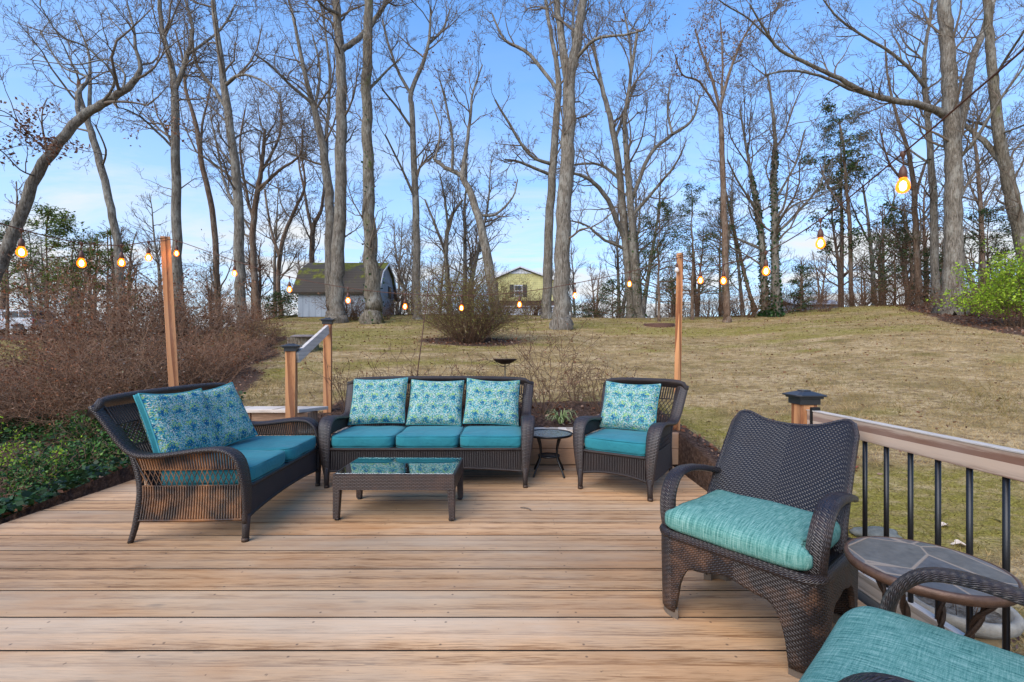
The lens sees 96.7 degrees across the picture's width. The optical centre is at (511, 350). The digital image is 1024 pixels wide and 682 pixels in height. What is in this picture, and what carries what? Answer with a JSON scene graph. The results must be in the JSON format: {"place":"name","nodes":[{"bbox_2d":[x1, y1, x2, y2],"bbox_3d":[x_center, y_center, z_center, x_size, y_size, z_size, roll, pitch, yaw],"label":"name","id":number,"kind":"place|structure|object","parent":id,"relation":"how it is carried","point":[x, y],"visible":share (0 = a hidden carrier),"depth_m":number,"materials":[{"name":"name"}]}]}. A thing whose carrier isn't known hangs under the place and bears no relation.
{"place":"outdoors","nodes":[
{"label":"outdoors","id":0,"kind":"place"},
{"bbox_2d":[0,304,1023,655],"bbox_3d":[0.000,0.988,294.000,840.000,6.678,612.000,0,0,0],"label":"ground","id":1,"kind":"structure","parent":0,"point":[690,450],"depth_m":8.48,"materials":[{"name":"beige plant"}]},
{"bbox_2d":[0,458,63,497],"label":"green bramble","id":2,"kind":"object","parent":1,"relation":"on","point":[33,478],"visible":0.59,"depth_m":4.32,"materials":[{"name":"green plant"}]},
{"bbox_2d":[0,447,84,489],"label":"green bramble","id":3,"kind":"object","parent":1,"relation":"on","point":[29,461],"visible":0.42,"depth_m":4.68,"materials":[{"name":"green plant"}]},
{"bbox_2d":[0,416,86,490],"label":"green shrub","id":4,"kind":"object","parent":1,"relation":"on","point":[16,450],"visible":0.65,"depth_m":4.65,"materials":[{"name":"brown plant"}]},
{"bbox_2d":[0,202,114,353],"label":"evergreen tree","id":5,"kind":"object","parent":1,"relation":"on","point":[63,221],"visible":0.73,"depth_m":14.92,"materials":[{"name":"green plant"}]},
{"bbox_2d":[0,352,128,428],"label":"azalea shrub","id":6,"kind":"object","parent":1,"relation":"on","point":[6,410],"visible":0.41,"depth_m":6.79,"materials":[{"name":"brown plant"}]},
{"bbox_2d":[19,433,119,487],"bbox_3d":[-4.793,1.230,4.993,0.959,0.693,0.861,0,0,16],"label":"green bramble","id":7,"kind":"object","parent":1,"relation":"on","point":[81,451],"visible":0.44,"depth_m":4.95,"materials":[{"name":"green plant"}]},
{"bbox_2d":[0,275,152,380],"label":"azalea shrub","id":8,"kind":"object","parent":1,"relation":"on","point":[46,321],"visible":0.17,"depth_m":10.77,"materials":[{"name":"brown plant"}]},
{"bbox_2d":[0,0,162,344],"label":"bare tree","id":9,"kind":"object","parent":1,"relation":"on","point":[108,197],"visible":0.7,"depth_m":15.42,"materials":[{"name":"brown plant"}]},
{"bbox_2d":[0,302,165,403],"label":"azalea shrub","id":10,"kind":"object","parent":1,"relation":"on","point":[28,351],"visible":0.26,"depth_m":8.07,"materials":[{"name":"orange plant"}]},
{"bbox_2d":[0,326,167,433],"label":"azalea shrub","id":11,"kind":"object","parent":1,"relation":"on","point":[47,391],"visible":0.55,"depth_m":6.70,"materials":[{"name":"orange plant"}]},
{"bbox_2d":[45,405,125,450],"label":"green bramble","id":12,"kind":"object","parent":1,"relation":"on","point":[74,420],"visible":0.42,"depth_m":6.07,"materials":[{"name":"green plant"}]},
{"bbox_2d":[40,227,146,342],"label":"evergreen tree","id":13,"kind":"object","parent":1,"relation":"on","point":[126,247],"visible":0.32,"depth_m":16.89,"materials":[{"name":"green plant"}]},
{"bbox_2d":[0,0,216,281],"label":"bare tree","id":14,"kind":"object","parent":1,"relation":"on","point":[53,149],"visible":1,"depth_m":11.42,"materials":[{"name":"brown plant"}]},
{"bbox_2d":[0,324,233,440],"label":"azalea shrub","id":15,"kind":"object","parent":1,"relation":"on","point":[88,394],"visible":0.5,"depth_m":6.50,"materials":[{"name":"brown plant"}]},
{"bbox_2d":[2,305,231,396],"bbox_3d":[-7.149,0.184,8.739,3.420,2.073,3.550,0,0,-7],"label":"azalea shrub","id":16,"kind":"object","parent":1,"relation":"on","point":[116,340],"visible":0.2,"depth_m":8.09,"materials":[{"name":"brown plant"}]},
{"bbox_2d":[0,234,240,373],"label":"azalea shrub","id":17,"kind":"object","parent":1,"relation":"on","point":[68,311],"visible":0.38,"depth_m":9.70,"materials":[{"name":"orange plant"}]},
{"bbox_2d":[0,391,245,517],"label":"ivy","id":18,"kind":"object","parent":1,"relation":"on","point":[11,504],"visible":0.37,"depth_m":4.75,"materials":[{"name":"green plant"}]},
{"bbox_2d":[0,254,278,390],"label":"azalea shrub","id":19,"kind":"object","parent":1,"relation":"on","point":[138,316],"visible":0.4,"depth_m":8.99,"materials":[{"name":"brown plant"}]},
{"bbox_2d":[111,191,189,322],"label":"bare tree","id":20,"kind":"object","parent":1,"relation":"on","point":[156,251],"visible":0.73,"depth_m":31.02,"materials":[{"name":"brown plant"}]},
{"bbox_2d":[24,318,284,409],"bbox_3d":[-5.659,0.341,7.540,3.180,1.727,3.301,0,0,-40],"label":"azalea shrub","id":21,"kind":"object","parent":1,"relation":"on","point":[153,364],"visible":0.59,"depth_m":7.11,"materials":[{"name":"brown plant"}]},
{"bbox_2d":[52,0,283,343],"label":"bare tree","id":22,"kind":"object","parent":1,"relation":"on","point":[176,223],"visible":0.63,"depth_m":18.92,"materials":[{"name":"brown plant"}]},
{"bbox_2d":[54,259,297,375],"bbox_3d":[-7.548,-0.594,10.547,4.399,2.964,4.238,0,0,-17],"label":"azalea shrub","id":23,"kind":"object","parent":1,"relation":"on","point":[195,312],"visible":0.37,"depth_m":10.13,"materials":[{"name":"brown plant"}]},
{"bbox_2d":[116,0,248,329],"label":"bare tree","id":24,"kind":"object","parent":1,"relation":"on","point":[215,259],"visible":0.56,"depth_m":20.92,"materials":[{"name":"brown plant"}]},
{"bbox_2d":[124,319,283,383],"bbox_3d":[-5.348,0.012,8.034,2.293,1.258,2.845,0,0,-45],"label":"azalea shrub","id":25,"kind":"object","parent":1,"relation":"on","point":[196,358],"visible":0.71,"depth_m":8.01,"materials":[{"name":"brown plant"}]},
{"bbox_2d":[141,0,323,330],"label":"bare tree","id":26,"kind":"object","parent":1,"relation":"on","point":[236,200],"visible":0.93,"depth_m":18.38,"materials":[{"name":"brown plant"}]},
{"bbox_2d":[153,283,314,352],"bbox_3d":[-6.919,-0.768,11.574,3.667,1.898,2.956,0,0,-21],"label":"azalea shrub","id":27,"kind":"object","parent":1,"relation":"on","point":[258,325],"visible":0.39,"depth_m":11.41,"materials":[{"name":"brown plant"}]},
{"bbox_2d":[194,62,351,320],"bbox_3d":[-12.886,-8.866,24.706,7.699,15.411,6.298,0,0,0],"label":"bare tree","id":28,"kind":"object","parent":1,"relation":"on","point":[258,185],"visible":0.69,"depth_m":23.90,"materials":[{"name":"brown plant"}]},
{"bbox_2d":[240,97,324,311],"bbox_3d":[-13.532,-8.259,27.163,4.636,13.471,5.771,0,0,-42],"label":"bare tree","id":29,"kind":"object","parent":1,"relation":"on","point":[279,253],"visible":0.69,"depth_m":27.03,"materials":[{"name":"brown plant"}]},
{"bbox_2d":[244,406,327,435],"bbox_3d":[-2.721,0.946,5.111,1.198,0.612,0.302,0,0,0],"label":"wooden step","id":30,"kind":"object","parent":1,"relation":"on","point":[261,413],"visible":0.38,"depth_m":5.00,"materials":[{"name":"brown wood"}]},
{"bbox_2d":[223,0,361,317],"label":"bare tree","id":31,"kind":"object","parent":1,"relation":"on","point":[323,141],"visible":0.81,"depth_m":21.86,"materials":[{"name":"brown plant"}]},
{"bbox_2d":[269,108,362,262],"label":"bare tree","id":32,"kind":"object","parent":1,"relation":"on","point":[312,236],"visible":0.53,"depth_m":27.68,"materials":[{"name":"brown plant"}]},
{"bbox_2d":[257,0,413,323],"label":"bare tree","id":33,"kind":"object","parent":1,"relation":"on","point":[337,313],"visible":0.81,"depth_m":19.30,"materials":[{"name":"grey plant"}]},
{"bbox_2d":[291,263,397,317],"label":"garden shed","id":34,"kind":"structure","parent":1,"relation":"on","point":[354,276],"depth_m":22.34,"materials":[{"name":"grey"}]},
{"bbox_2d":[329,0,433,324],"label":"bare tree","id":35,"kind":"object","parent":1,"relation":"on","point":[372,311],"visible":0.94,"depth_m":18.80,"materials":[{"name":"grey plant"}]},
{"bbox_2d":[379,214,427,313],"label":"bare tree","id":36,"kind":"object","parent":1,"relation":"on","point":[399,270],"visible":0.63,"depth_m":41.72,"materials":[{"name":"brown plant"}]},
{"bbox_2d":[346,0,489,319],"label":"bare tree","id":37,"kind":"object","parent":1,"relation":"on","point":[415,172],"visible":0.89,"depth_m":20.86,"materials":[{"name":"brown plant"}]},
{"bbox_2d":[0,465,866,681],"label":"deck","id":38,"kind":"structure","parent":1,"relation":"on","point":[560,581],"depth_m":2.34,"materials":[{"name":"brown wood"}]},
{"bbox_2d":[156,236,178,386],"bbox_3d":[-3.683,0.021,4.911,0.266,2.505,0.160,0,0,0],"label":"wooden post","id":39,"kind":"object","parent":38,"relation":"on","point":[169,313],"visible":0.7,"depth_m":4.89,"materials":[{"name":"brown wood"}]},
{"bbox_2d":[0,223,164,267],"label":"string lights","id":40,"kind":"object","parent":39,"relation":"hanging from","point":[21,251],"visible":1,"depth_m":3.74,"materials":[{"name":"glass"}]},
{"bbox_2d":[165,239,680,310],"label":"string lights","id":41,"kind":"object","parent":39,"relation":"hanging from","point":[461,307],"visible":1,"depth_m":4.99,"materials":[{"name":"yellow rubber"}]},
{"bbox_2d":[86,383,320,543],"bbox_3d":[-2.230,0.768,3.587,0.976,0.975,1.485,0,0,-2],"label":"wicker loveseat","id":42,"kind":"object","parent":38,"relation":"on","point":[111,414],"visible":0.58,"depth_m":2.97,"materials":[{"name":"wicker"}]},
{"bbox_2d":[161,450,284,484],"bbox_3d":[-2.046,0.829,3.291,0.603,0.127,0.602,0,0,-2],"label":"seat cushion","id":43,"kind":"object","parent":42,"relation":"on","point":[261,463],"visible":0.49,"depth_m":3.12,"materials":[{"name":"teal fabric"}]},
{"bbox_2d":[133,388,221,461],"bbox_3d":[-2.395,0.534,3.298,0.181,0.513,0.533,-22,-4,6],"label":"throw pillow","id":44,"kind":"object","parent":43,"relation":"on","point":[172,422],"visible":0.86,"depth_m":3.18,"materials":[{"name":"fabric"}]},
{"bbox_2d":[227,435,315,461],"bbox_3d":[-2.070,0.831,3.896,0.604,0.124,0.602,0,0,-2],"label":"seat cushion","id":45,"kind":"object","parent":42,"relation":"on","point":[294,446],"visible":0.71,"depth_m":3.83,"materials":[{"name":"teal fabric"}]},
{"bbox_2d":[203,382,257,445],"bbox_3d":[-2.388,0.535,3.713,0.154,0.513,0.513,-26,0,13],"label":"throw pillow","id":46,"kind":"object","parent":45,"relation":"on","point":[231,419],"visible":0.6,"depth_m":3.73,"materials":[{"name":"fabric"}]},
{"bbox_2d":[280,318,335,433],"bbox_3d":[-2.346,0.413,5.324,0.204,1.675,1.253,0,0,-2],"label":"stair railing","id":47,"kind":"object","parent":38,"relation":"on","point":[295,354],"visible":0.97,"depth_m":4.94,"materials":[{"name":"brown wood"}]},
{"bbox_2d":[333,457,462,520],"bbox_3d":[-0.865,1.076,3.600,0.900,0.348,0.530,0,0,1],"label":"coffee table","id":48,"kind":"object","parent":38,"relation":"on","point":[359,475],"visible":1,"depth_m":3.34,"materials":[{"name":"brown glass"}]},
{"bbox_2d":[318,376,534,488],"bbox_3d":[-0.787,0.768,4.615,2.065,0.975,0.976,0,0,0],"label":"wicker sofa","id":49,"kind":"object","parent":38,"relation":"on","point":[517,459],"visible":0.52,"depth_m":4.16,"materials":[{"name":"wicker"}]},
{"bbox_2d":[331,426,405,447],"bbox_3d":[-1.379,0.829,4.440,0.588,0.128,0.604,0,0,0],"label":"seat cushion","id":50,"kind":"object","parent":49,"relation":"on","point":[368,437],"visible":0.92,"depth_m":4.16,"materials":[{"name":"teal fabric"}]},
{"bbox_2d":[348,377,407,424],"bbox_3d":[-1.397,0.523,4.770,0.583,0.513,0.182,-2,-27,0],"label":"throw pillow","id":51,"kind":"object","parent":50,"relation":"on","point":[378,401],"visible":1,"depth_m":4.69,"materials":[{"name":"fabric"}]},
{"bbox_2d":[396,426,462,447],"bbox_3d":[-0.786,0.831,4.443,0.588,0.125,0.604,0,0,0],"label":"seat cushion","id":52,"kind":"object","parent":49,"relation":"on","point":[428,437],"visible":0.94,"depth_m":4.17,"materials":[{"name":"teal fabric"}]},
{"bbox_2d":[406,379,463,425],"bbox_3d":[-0.805,0.543,4.803,0.573,0.513,0.185,1,-27,0],"label":"throw pillow","id":53,"kind":"object","parent":52,"relation":"on","point":[435,402],"visible":1,"depth_m":4.72,"materials":[{"name":"fabric"}]},
{"bbox_2d":[460,426,520,447],"bbox_3d":[-0.195,0.830,4.446,0.588,0.125,0.604,0,0,0],"label":"seat cushion","id":54,"kind":"object","parent":49,"relation":"on","point":[490,436],"visible":0.9,"depth_m":4.16,"materials":[{"name":"teal fabric"}]},
{"bbox_2d":[463,378,519,425],"bbox_3d":[-0.209,0.533,4.786,0.573,0.513,0.185,3,-27,0],"label":"throw pillow","id":55,"kind":"object","parent":54,"relation":"on","point":[491,402],"visible":1,"depth_m":4.70,"materials":[{"name":"fabric"}]},
{"bbox_2d":[533,429,572,477],"bbox_3d":[0.375,1.043,4.630,0.480,0.422,0.480,0,0,-20],"label":"round side table","id":56,"kind":"object","parent":38,"relation":"on","point":[557,434],"visible":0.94,"depth_m":4.57,"materials":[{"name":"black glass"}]},
{"bbox_2d":[573,377,688,501],"bbox_3d":[1.131,0.768,4.343,0.887,0.975,0.976,0,0,33],"label":"wicker armchair","id":57,"kind":"object","parent":38,"relation":"on","point":[651,466],"visible":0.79,"depth_m":4.10,"materials":[{"name":"wicker"}]},
{"bbox_2d":[584,428,663,455],"bbox_3d":[1.038,0.828,4.198,0.600,0.130,0.604,0,0,33],"label":"seat cushion","id":58,"kind":"object","parent":57,"relation":"on","point":[623,441],"visible":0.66,"depth_m":4.01,"materials":[{"name":"teal fabric"}]},
{"bbox_2d":[599,381,660,431],"bbox_3d":[1.161,0.542,4.497,0.553,0.503,0.182,1,-26,29],"label":"throw pillow","id":59,"kind":"object","parent":58,"relation":"on","point":[630,406],"visible":0.95,"depth_m":4.42,"materials":[{"name":"fabric"}]},
{"bbox_2d":[659,409,859,678],"bbox_3d":[1.208,0.793,2.186,0.799,0.914,0.724,0,0,-40],"label":"chevron armchair","id":60,"kind":"object","parent":38,"relation":"on","point":[809,467],"visible":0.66,"depth_m":2.12,"materials":[{"name":"wicker"}]},
{"bbox_2d":[665,490,840,570],"bbox_3d":[1.109,0.795,2.102,0.542,0.144,0.621,0,0,-40],"label":"seat cushion","id":61,"kind":"object","parent":60,"relation":"on","point":[772,532],"visible":0.84,"depth_m":1.97,"materials":[{"name":"teal fabric"}]},
{"bbox_2d":[782,389,1023,650],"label":"deck railing","id":62,"kind":"object","parent":38,"relation":"on","point":[1006,464],"visible":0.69,"depth_m":1.93,"materials":[{"name":"brown wood"}]},
{"bbox_2d":[838,567,1023,681],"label":"chevron armchair","id":63,"kind":"object","parent":38,"relation":"on","point":[899,588],"visible":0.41,"depth_m":1.19,"materials":[{"name":"wicker"}]},
{"bbox_2d":[799,606,1023,681],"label":"seat cushion","id":64,"kind":"object","parent":63,"relation":"on","point":[860,639],"visible":0.98,"depth_m":1.08,"materials":[{"name":"teal fabric"}]},
{"bbox_2d":[843,536,1023,638],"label":"slate table","id":65,"kind":"object","parent":38,"relation":"on","point":[882,561],"visible":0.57,"depth_m":1.58,"materials":[{"name":"stone"}]},
{"bbox_2d":[404,142,483,313],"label":"bare tree","id":66,"kind":"object","parent":1,"relation":"on","point":[446,242],"visible":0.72,"depth_m":25.73,"materials":[{"name":"brown plant"}]},
{"bbox_2d":[385,249,547,344],"bbox_3d":[-1.240,-1.342,13.232,4.777,2.848,5.017,0,0,0],"label":"forsythia bush","id":67,"kind":"object","parent":1,"relation":"on","point":[485,314],"visible":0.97,"depth_m":12.80,"materials":[{"name":"brown plant"}]},
{"bbox_2d":[406,8,531,321],"bbox_3d":[-1.906,-7.517,19.435,5.495,13.794,4.213,0,0,0],"label":"bare tree","id":68,"kind":"object","parent":1,"relation":"on","point":[479,216],"visible":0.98,"depth_m":19.38,"materials":[{"name":"grey plant"}]},
{"bbox_2d":[436,138,513,308],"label":"bare tree","id":69,"kind":"object","parent":1,"relation":"on","point":[465,240],"visible":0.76,"depth_m":28.62,"materials":[{"name":"brown plant"}]},
{"bbox_2d":[304,427,678,464],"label":"retaining wall","id":70,"kind":"structure","parent":1,"relation":"on","point":[566,452],"depth_m":5.00,"materials":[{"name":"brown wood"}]},
{"bbox_2d":[0,303,1023,518],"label":"leaf litter","id":71,"kind":"object","parent":1,"relation":"on","point":[683,426],"visible":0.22,"depth_m":12.48,"materials":[{"name":"brown plant"}]},
{"bbox_2d":[490,266,554,314],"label":"yellow house","id":72,"kind":"structure","parent":1,"relation":"on","point":[516,272],"depth_m":45.00,"materials":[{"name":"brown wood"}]},
{"bbox_2d":[467,308,612,415],"bbox_3d":[0.369,0.132,5.642,1.547,1.417,1.900,0,0,37],"label":"bare shrub","id":73,"kind":"object","parent":1,"relation":"on","point":[544,383],"visible":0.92,"depth_m":5.71,"materials":[{"name":"brown plant"}]},
{"bbox_2d":[469,0,614,318],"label":"bare tree","id":74,"kind":"object","parent":1,"relation":"on","point":[546,312],"visible":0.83,"depth_m":21.83,"materials":[{"name":"brown plant"}]},
{"bbox_2d":[517,0,665,317],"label":"bare tree","id":75,"kind":"object","parent":1,"relation":"on","point":[622,225],"visible":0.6,"depth_m":22.84,"materials":[{"name":"brown plant"}]},
{"bbox_2d":[515,0,673,329],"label":"bare tree","id":76,"kind":"object","parent":1,"relation":"on","point":[566,185],"visible":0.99,"depth_m":16.80,"materials":[{"name":"grey plant"}]},
{"bbox_2d":[576,277,650,317],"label":"bush","id":77,"kind":"object","parent":1,"relation":"on","point":[604,288],"visible":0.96,"depth_m":22.88,"materials":[{"name":"brown plant"}]},
{"bbox_2d":[595,189,660,317],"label":"bare tree","id":78,"kind":"object","parent":1,"relation":"on","point":[616,255],"visible":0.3,"depth_m":32.14,"materials":[{"name":"brown plant"}]},
{"bbox_2d":[240,305,1023,520],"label":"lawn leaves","id":79,"kind":"object","parent":1,"relation":"on","point":[703,346],"visible":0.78,"depth_m":12.55,"materials":[{"name":"brown plant"}]},
{"bbox_2d":[605,154,697,312],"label":"bare tree","id":80,"kind":"object","parent":1,"relation":"on","point":[644,301],"visible":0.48,"depth_m":28.72,"materials":[{"name":"brown plant"}]},
{"bbox_2d":[614,199,690,321],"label":"evergreen tree","id":81,"kind":"object","parent":1,"relation":"on","point":[661,205],"visible":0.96,"depth_m":19.98,"materials":[{"name":"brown plant"}]},
{"bbox_2d":[583,0,727,317],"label":"bare tree","id":82,"kind":"object","parent":1,"relation":"on","point":[633,255],"visible":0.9,"depth_m":22.37,"materials":[{"name":"brown plant"}]},
{"bbox_2d":[673,253,684,430],"bbox_3d":[1.880,0.086,5.113,0.090,2.369,0.113,0,0,-30],"label":"light pole","id":83,"kind":"object","parent":1,"relation":"on","point":[678,321],"visible":0.75,"depth_m":5.11,"materials":[{"name":"brown wood"}]},
{"bbox_2d":[682,48,1023,284],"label":"string lights","id":84,"kind":"object","parent":83,"relation":"hanging from","point":[903,184],"visible":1,"depth_m":2.27,"materials":[{"name":"brown rubber"}]},
{"bbox_2d":[649,183,737,319],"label":"evergreen tree","id":85,"kind":"object","parent":1,"relation":"on","point":[691,199],"visible":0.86,"depth_m":20.46,"materials":[{"name":"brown plant"}]},
{"bbox_2d":[686,197,756,315],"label":"evergreen tree","id":86,"kind":"object","parent":1,"relation":"on","point":[719,253],"visible":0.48,"depth_m":21.98,"materials":[{"name":"green plant"}]},
{"bbox_2d":[649,0,826,322],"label":"bare tree","id":87,"kind":"object","parent":1,"relation":"on","point":[727,317],"visible":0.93,"depth_m":18.93,"materials":[{"name":"brown plant"}]},
{"bbox_2d":[675,13,820,316],"bbox_3d":[10.725,-7.671,20.989,5.850,12.925,5.896,0,0,0],"label":"bare tree","id":88,"kind":"object","parent":1,"relation":"on","point":[761,238],"visible":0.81,"depth_m":20.79,"materials":[{"name":"brown plant"}]},
{"bbox_2d":[716,4,869,316],"bbox_3d":[12.671,-8.738,20.220,6.894,15.192,5.108,0,0,-27],"label":"bare tree","id":89,"kind":"object","parent":1,"relation":"on","point":[777,216],"visible":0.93,"depth_m":20.33,"materials":[{"name":"brown plant"}]},
{"bbox_2d":[802,185,885,286],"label":"tree","id":90,"kind":"object","parent":1,"relation":"on","point":[834,237],"visible":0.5,"depth_m":28.79,"materials":[{"name":"green plant"}]},
{"bbox_2d":[791,105,899,307],"bbox_3d":[19.003,-7.668,26.219,4.354,11.976,4.487,0,0,-29],"label":"pine tree","id":91,"kind":"object","parent":1,"relation":"on","point":[841,270],"visible":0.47,"depth_m":25.90,"materials":[{"name":"green plant"}]},
{"bbox_2d":[679,0,1023,315],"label":"bare tree","id":92,"kind":"object","parent":1,"relation":"on","point":[954,132],"visible":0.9,"depth_m":17.75,"materials":[{"name":"grey plant"}]},
{"bbox_2d":[801,93,901,305],"bbox_3d":[17.758,-7.470,24.069,3.983,11.583,3.128,0,0,0],"label":"pine tree","id":93,"kind":"object","parent":1,"relation":"on","point":[848,211],"visible":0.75,"depth_m":23.96,"materials":[{"name":"green plant"}]},
{"bbox_2d":[819,143,923,304],"bbox_3d":[19.406,-6.775,24.977,6.530,10.149,3.553,0,0,-15],"label":"bare tree","id":94,"kind":"object","parent":1,"relation":"on","point":[863,190],"visible":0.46,"depth_m":24.91,"materials":[{"name":"brown plant"}]},
{"bbox_2d":[843,206,967,303],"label":"evergreen tree","id":95,"kind":"object","parent":1,"relation":"on","point":[890,243],"visible":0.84,"depth_m":21.92,"materials":[{"name":"green plant"}]},
{"bbox_2d":[822,0,991,305],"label":"bare tree","id":96,"kind":"object","parent":1,"relation":"on","point":[916,250],"visible":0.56,"depth_m":20.91,"materials":[{"name":"brown plant"}]},
{"bbox_2d":[876,199,942,303],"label":"bare tree","id":97,"kind":"object","parent":1,"relation":"on","point":[908,245],"visible":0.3,"depth_m":27.24,"materials":[{"name":"brown plant"}]},
{"bbox_2d":[803,0,1021,306],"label":"bare tree","id":98,"kind":"object","parent":1,"relation":"on","point":[934,269],"visible":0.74,"depth_m":19.91,"materials":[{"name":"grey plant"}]},
{"bbox_2d":[905,592,1023,651],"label":"stone planter","id":99,"kind":"object","parent":1,"relation":"on","point":[989,631],"visible":0.26,"depth_m":2.06,"materials":[{"name":"grey stone"}]},
{"bbox_2d":[907,0,1023,273],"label":"bare tree","id":100,"kind":"object","parent":1,"relation":"on","point":[999,152],"visible":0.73,"depth_m":17.41,"materials":[{"name":"grey plant"}]},
{"bbox_2d":[919,160,1021,291],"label":"bare tree","id":101,"kind":"object","parent":1,"relation":"on","point":[966,232],"visible":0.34,"depth_m":31.30,"materials":[{"name":"brown plant"}]},
{"bbox_2d":[918,73,1023,295],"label":"bare tree","id":102,"kind":"object","parent":1,"relation":"on","point":[979,203],"visible":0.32,"depth_m":23.96,"materials":[{"name":"brown plant"}]},
{"bbox_2d":[925,235,1023,326],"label":"green shrub","id":103,"kind":"object","parent":1,"relation":"on","point":[1006,290],"visible":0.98,"depth_m":14.46,"materials":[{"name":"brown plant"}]},
{"bbox_2d":[940,205,1019,297],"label":"evergreen tree","id":104,"kind":"object","parent":1,"relation":"on","point":[985,212],"visible":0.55,"depth_m":20.80,"materials":[{"name":"plant"}]},
{"bbox_2d":[0,0,1023,333],"label":"sky","id":105,"kind":"structure","parent":0,"point":[62,186],"materials":[{"name":"blue"}]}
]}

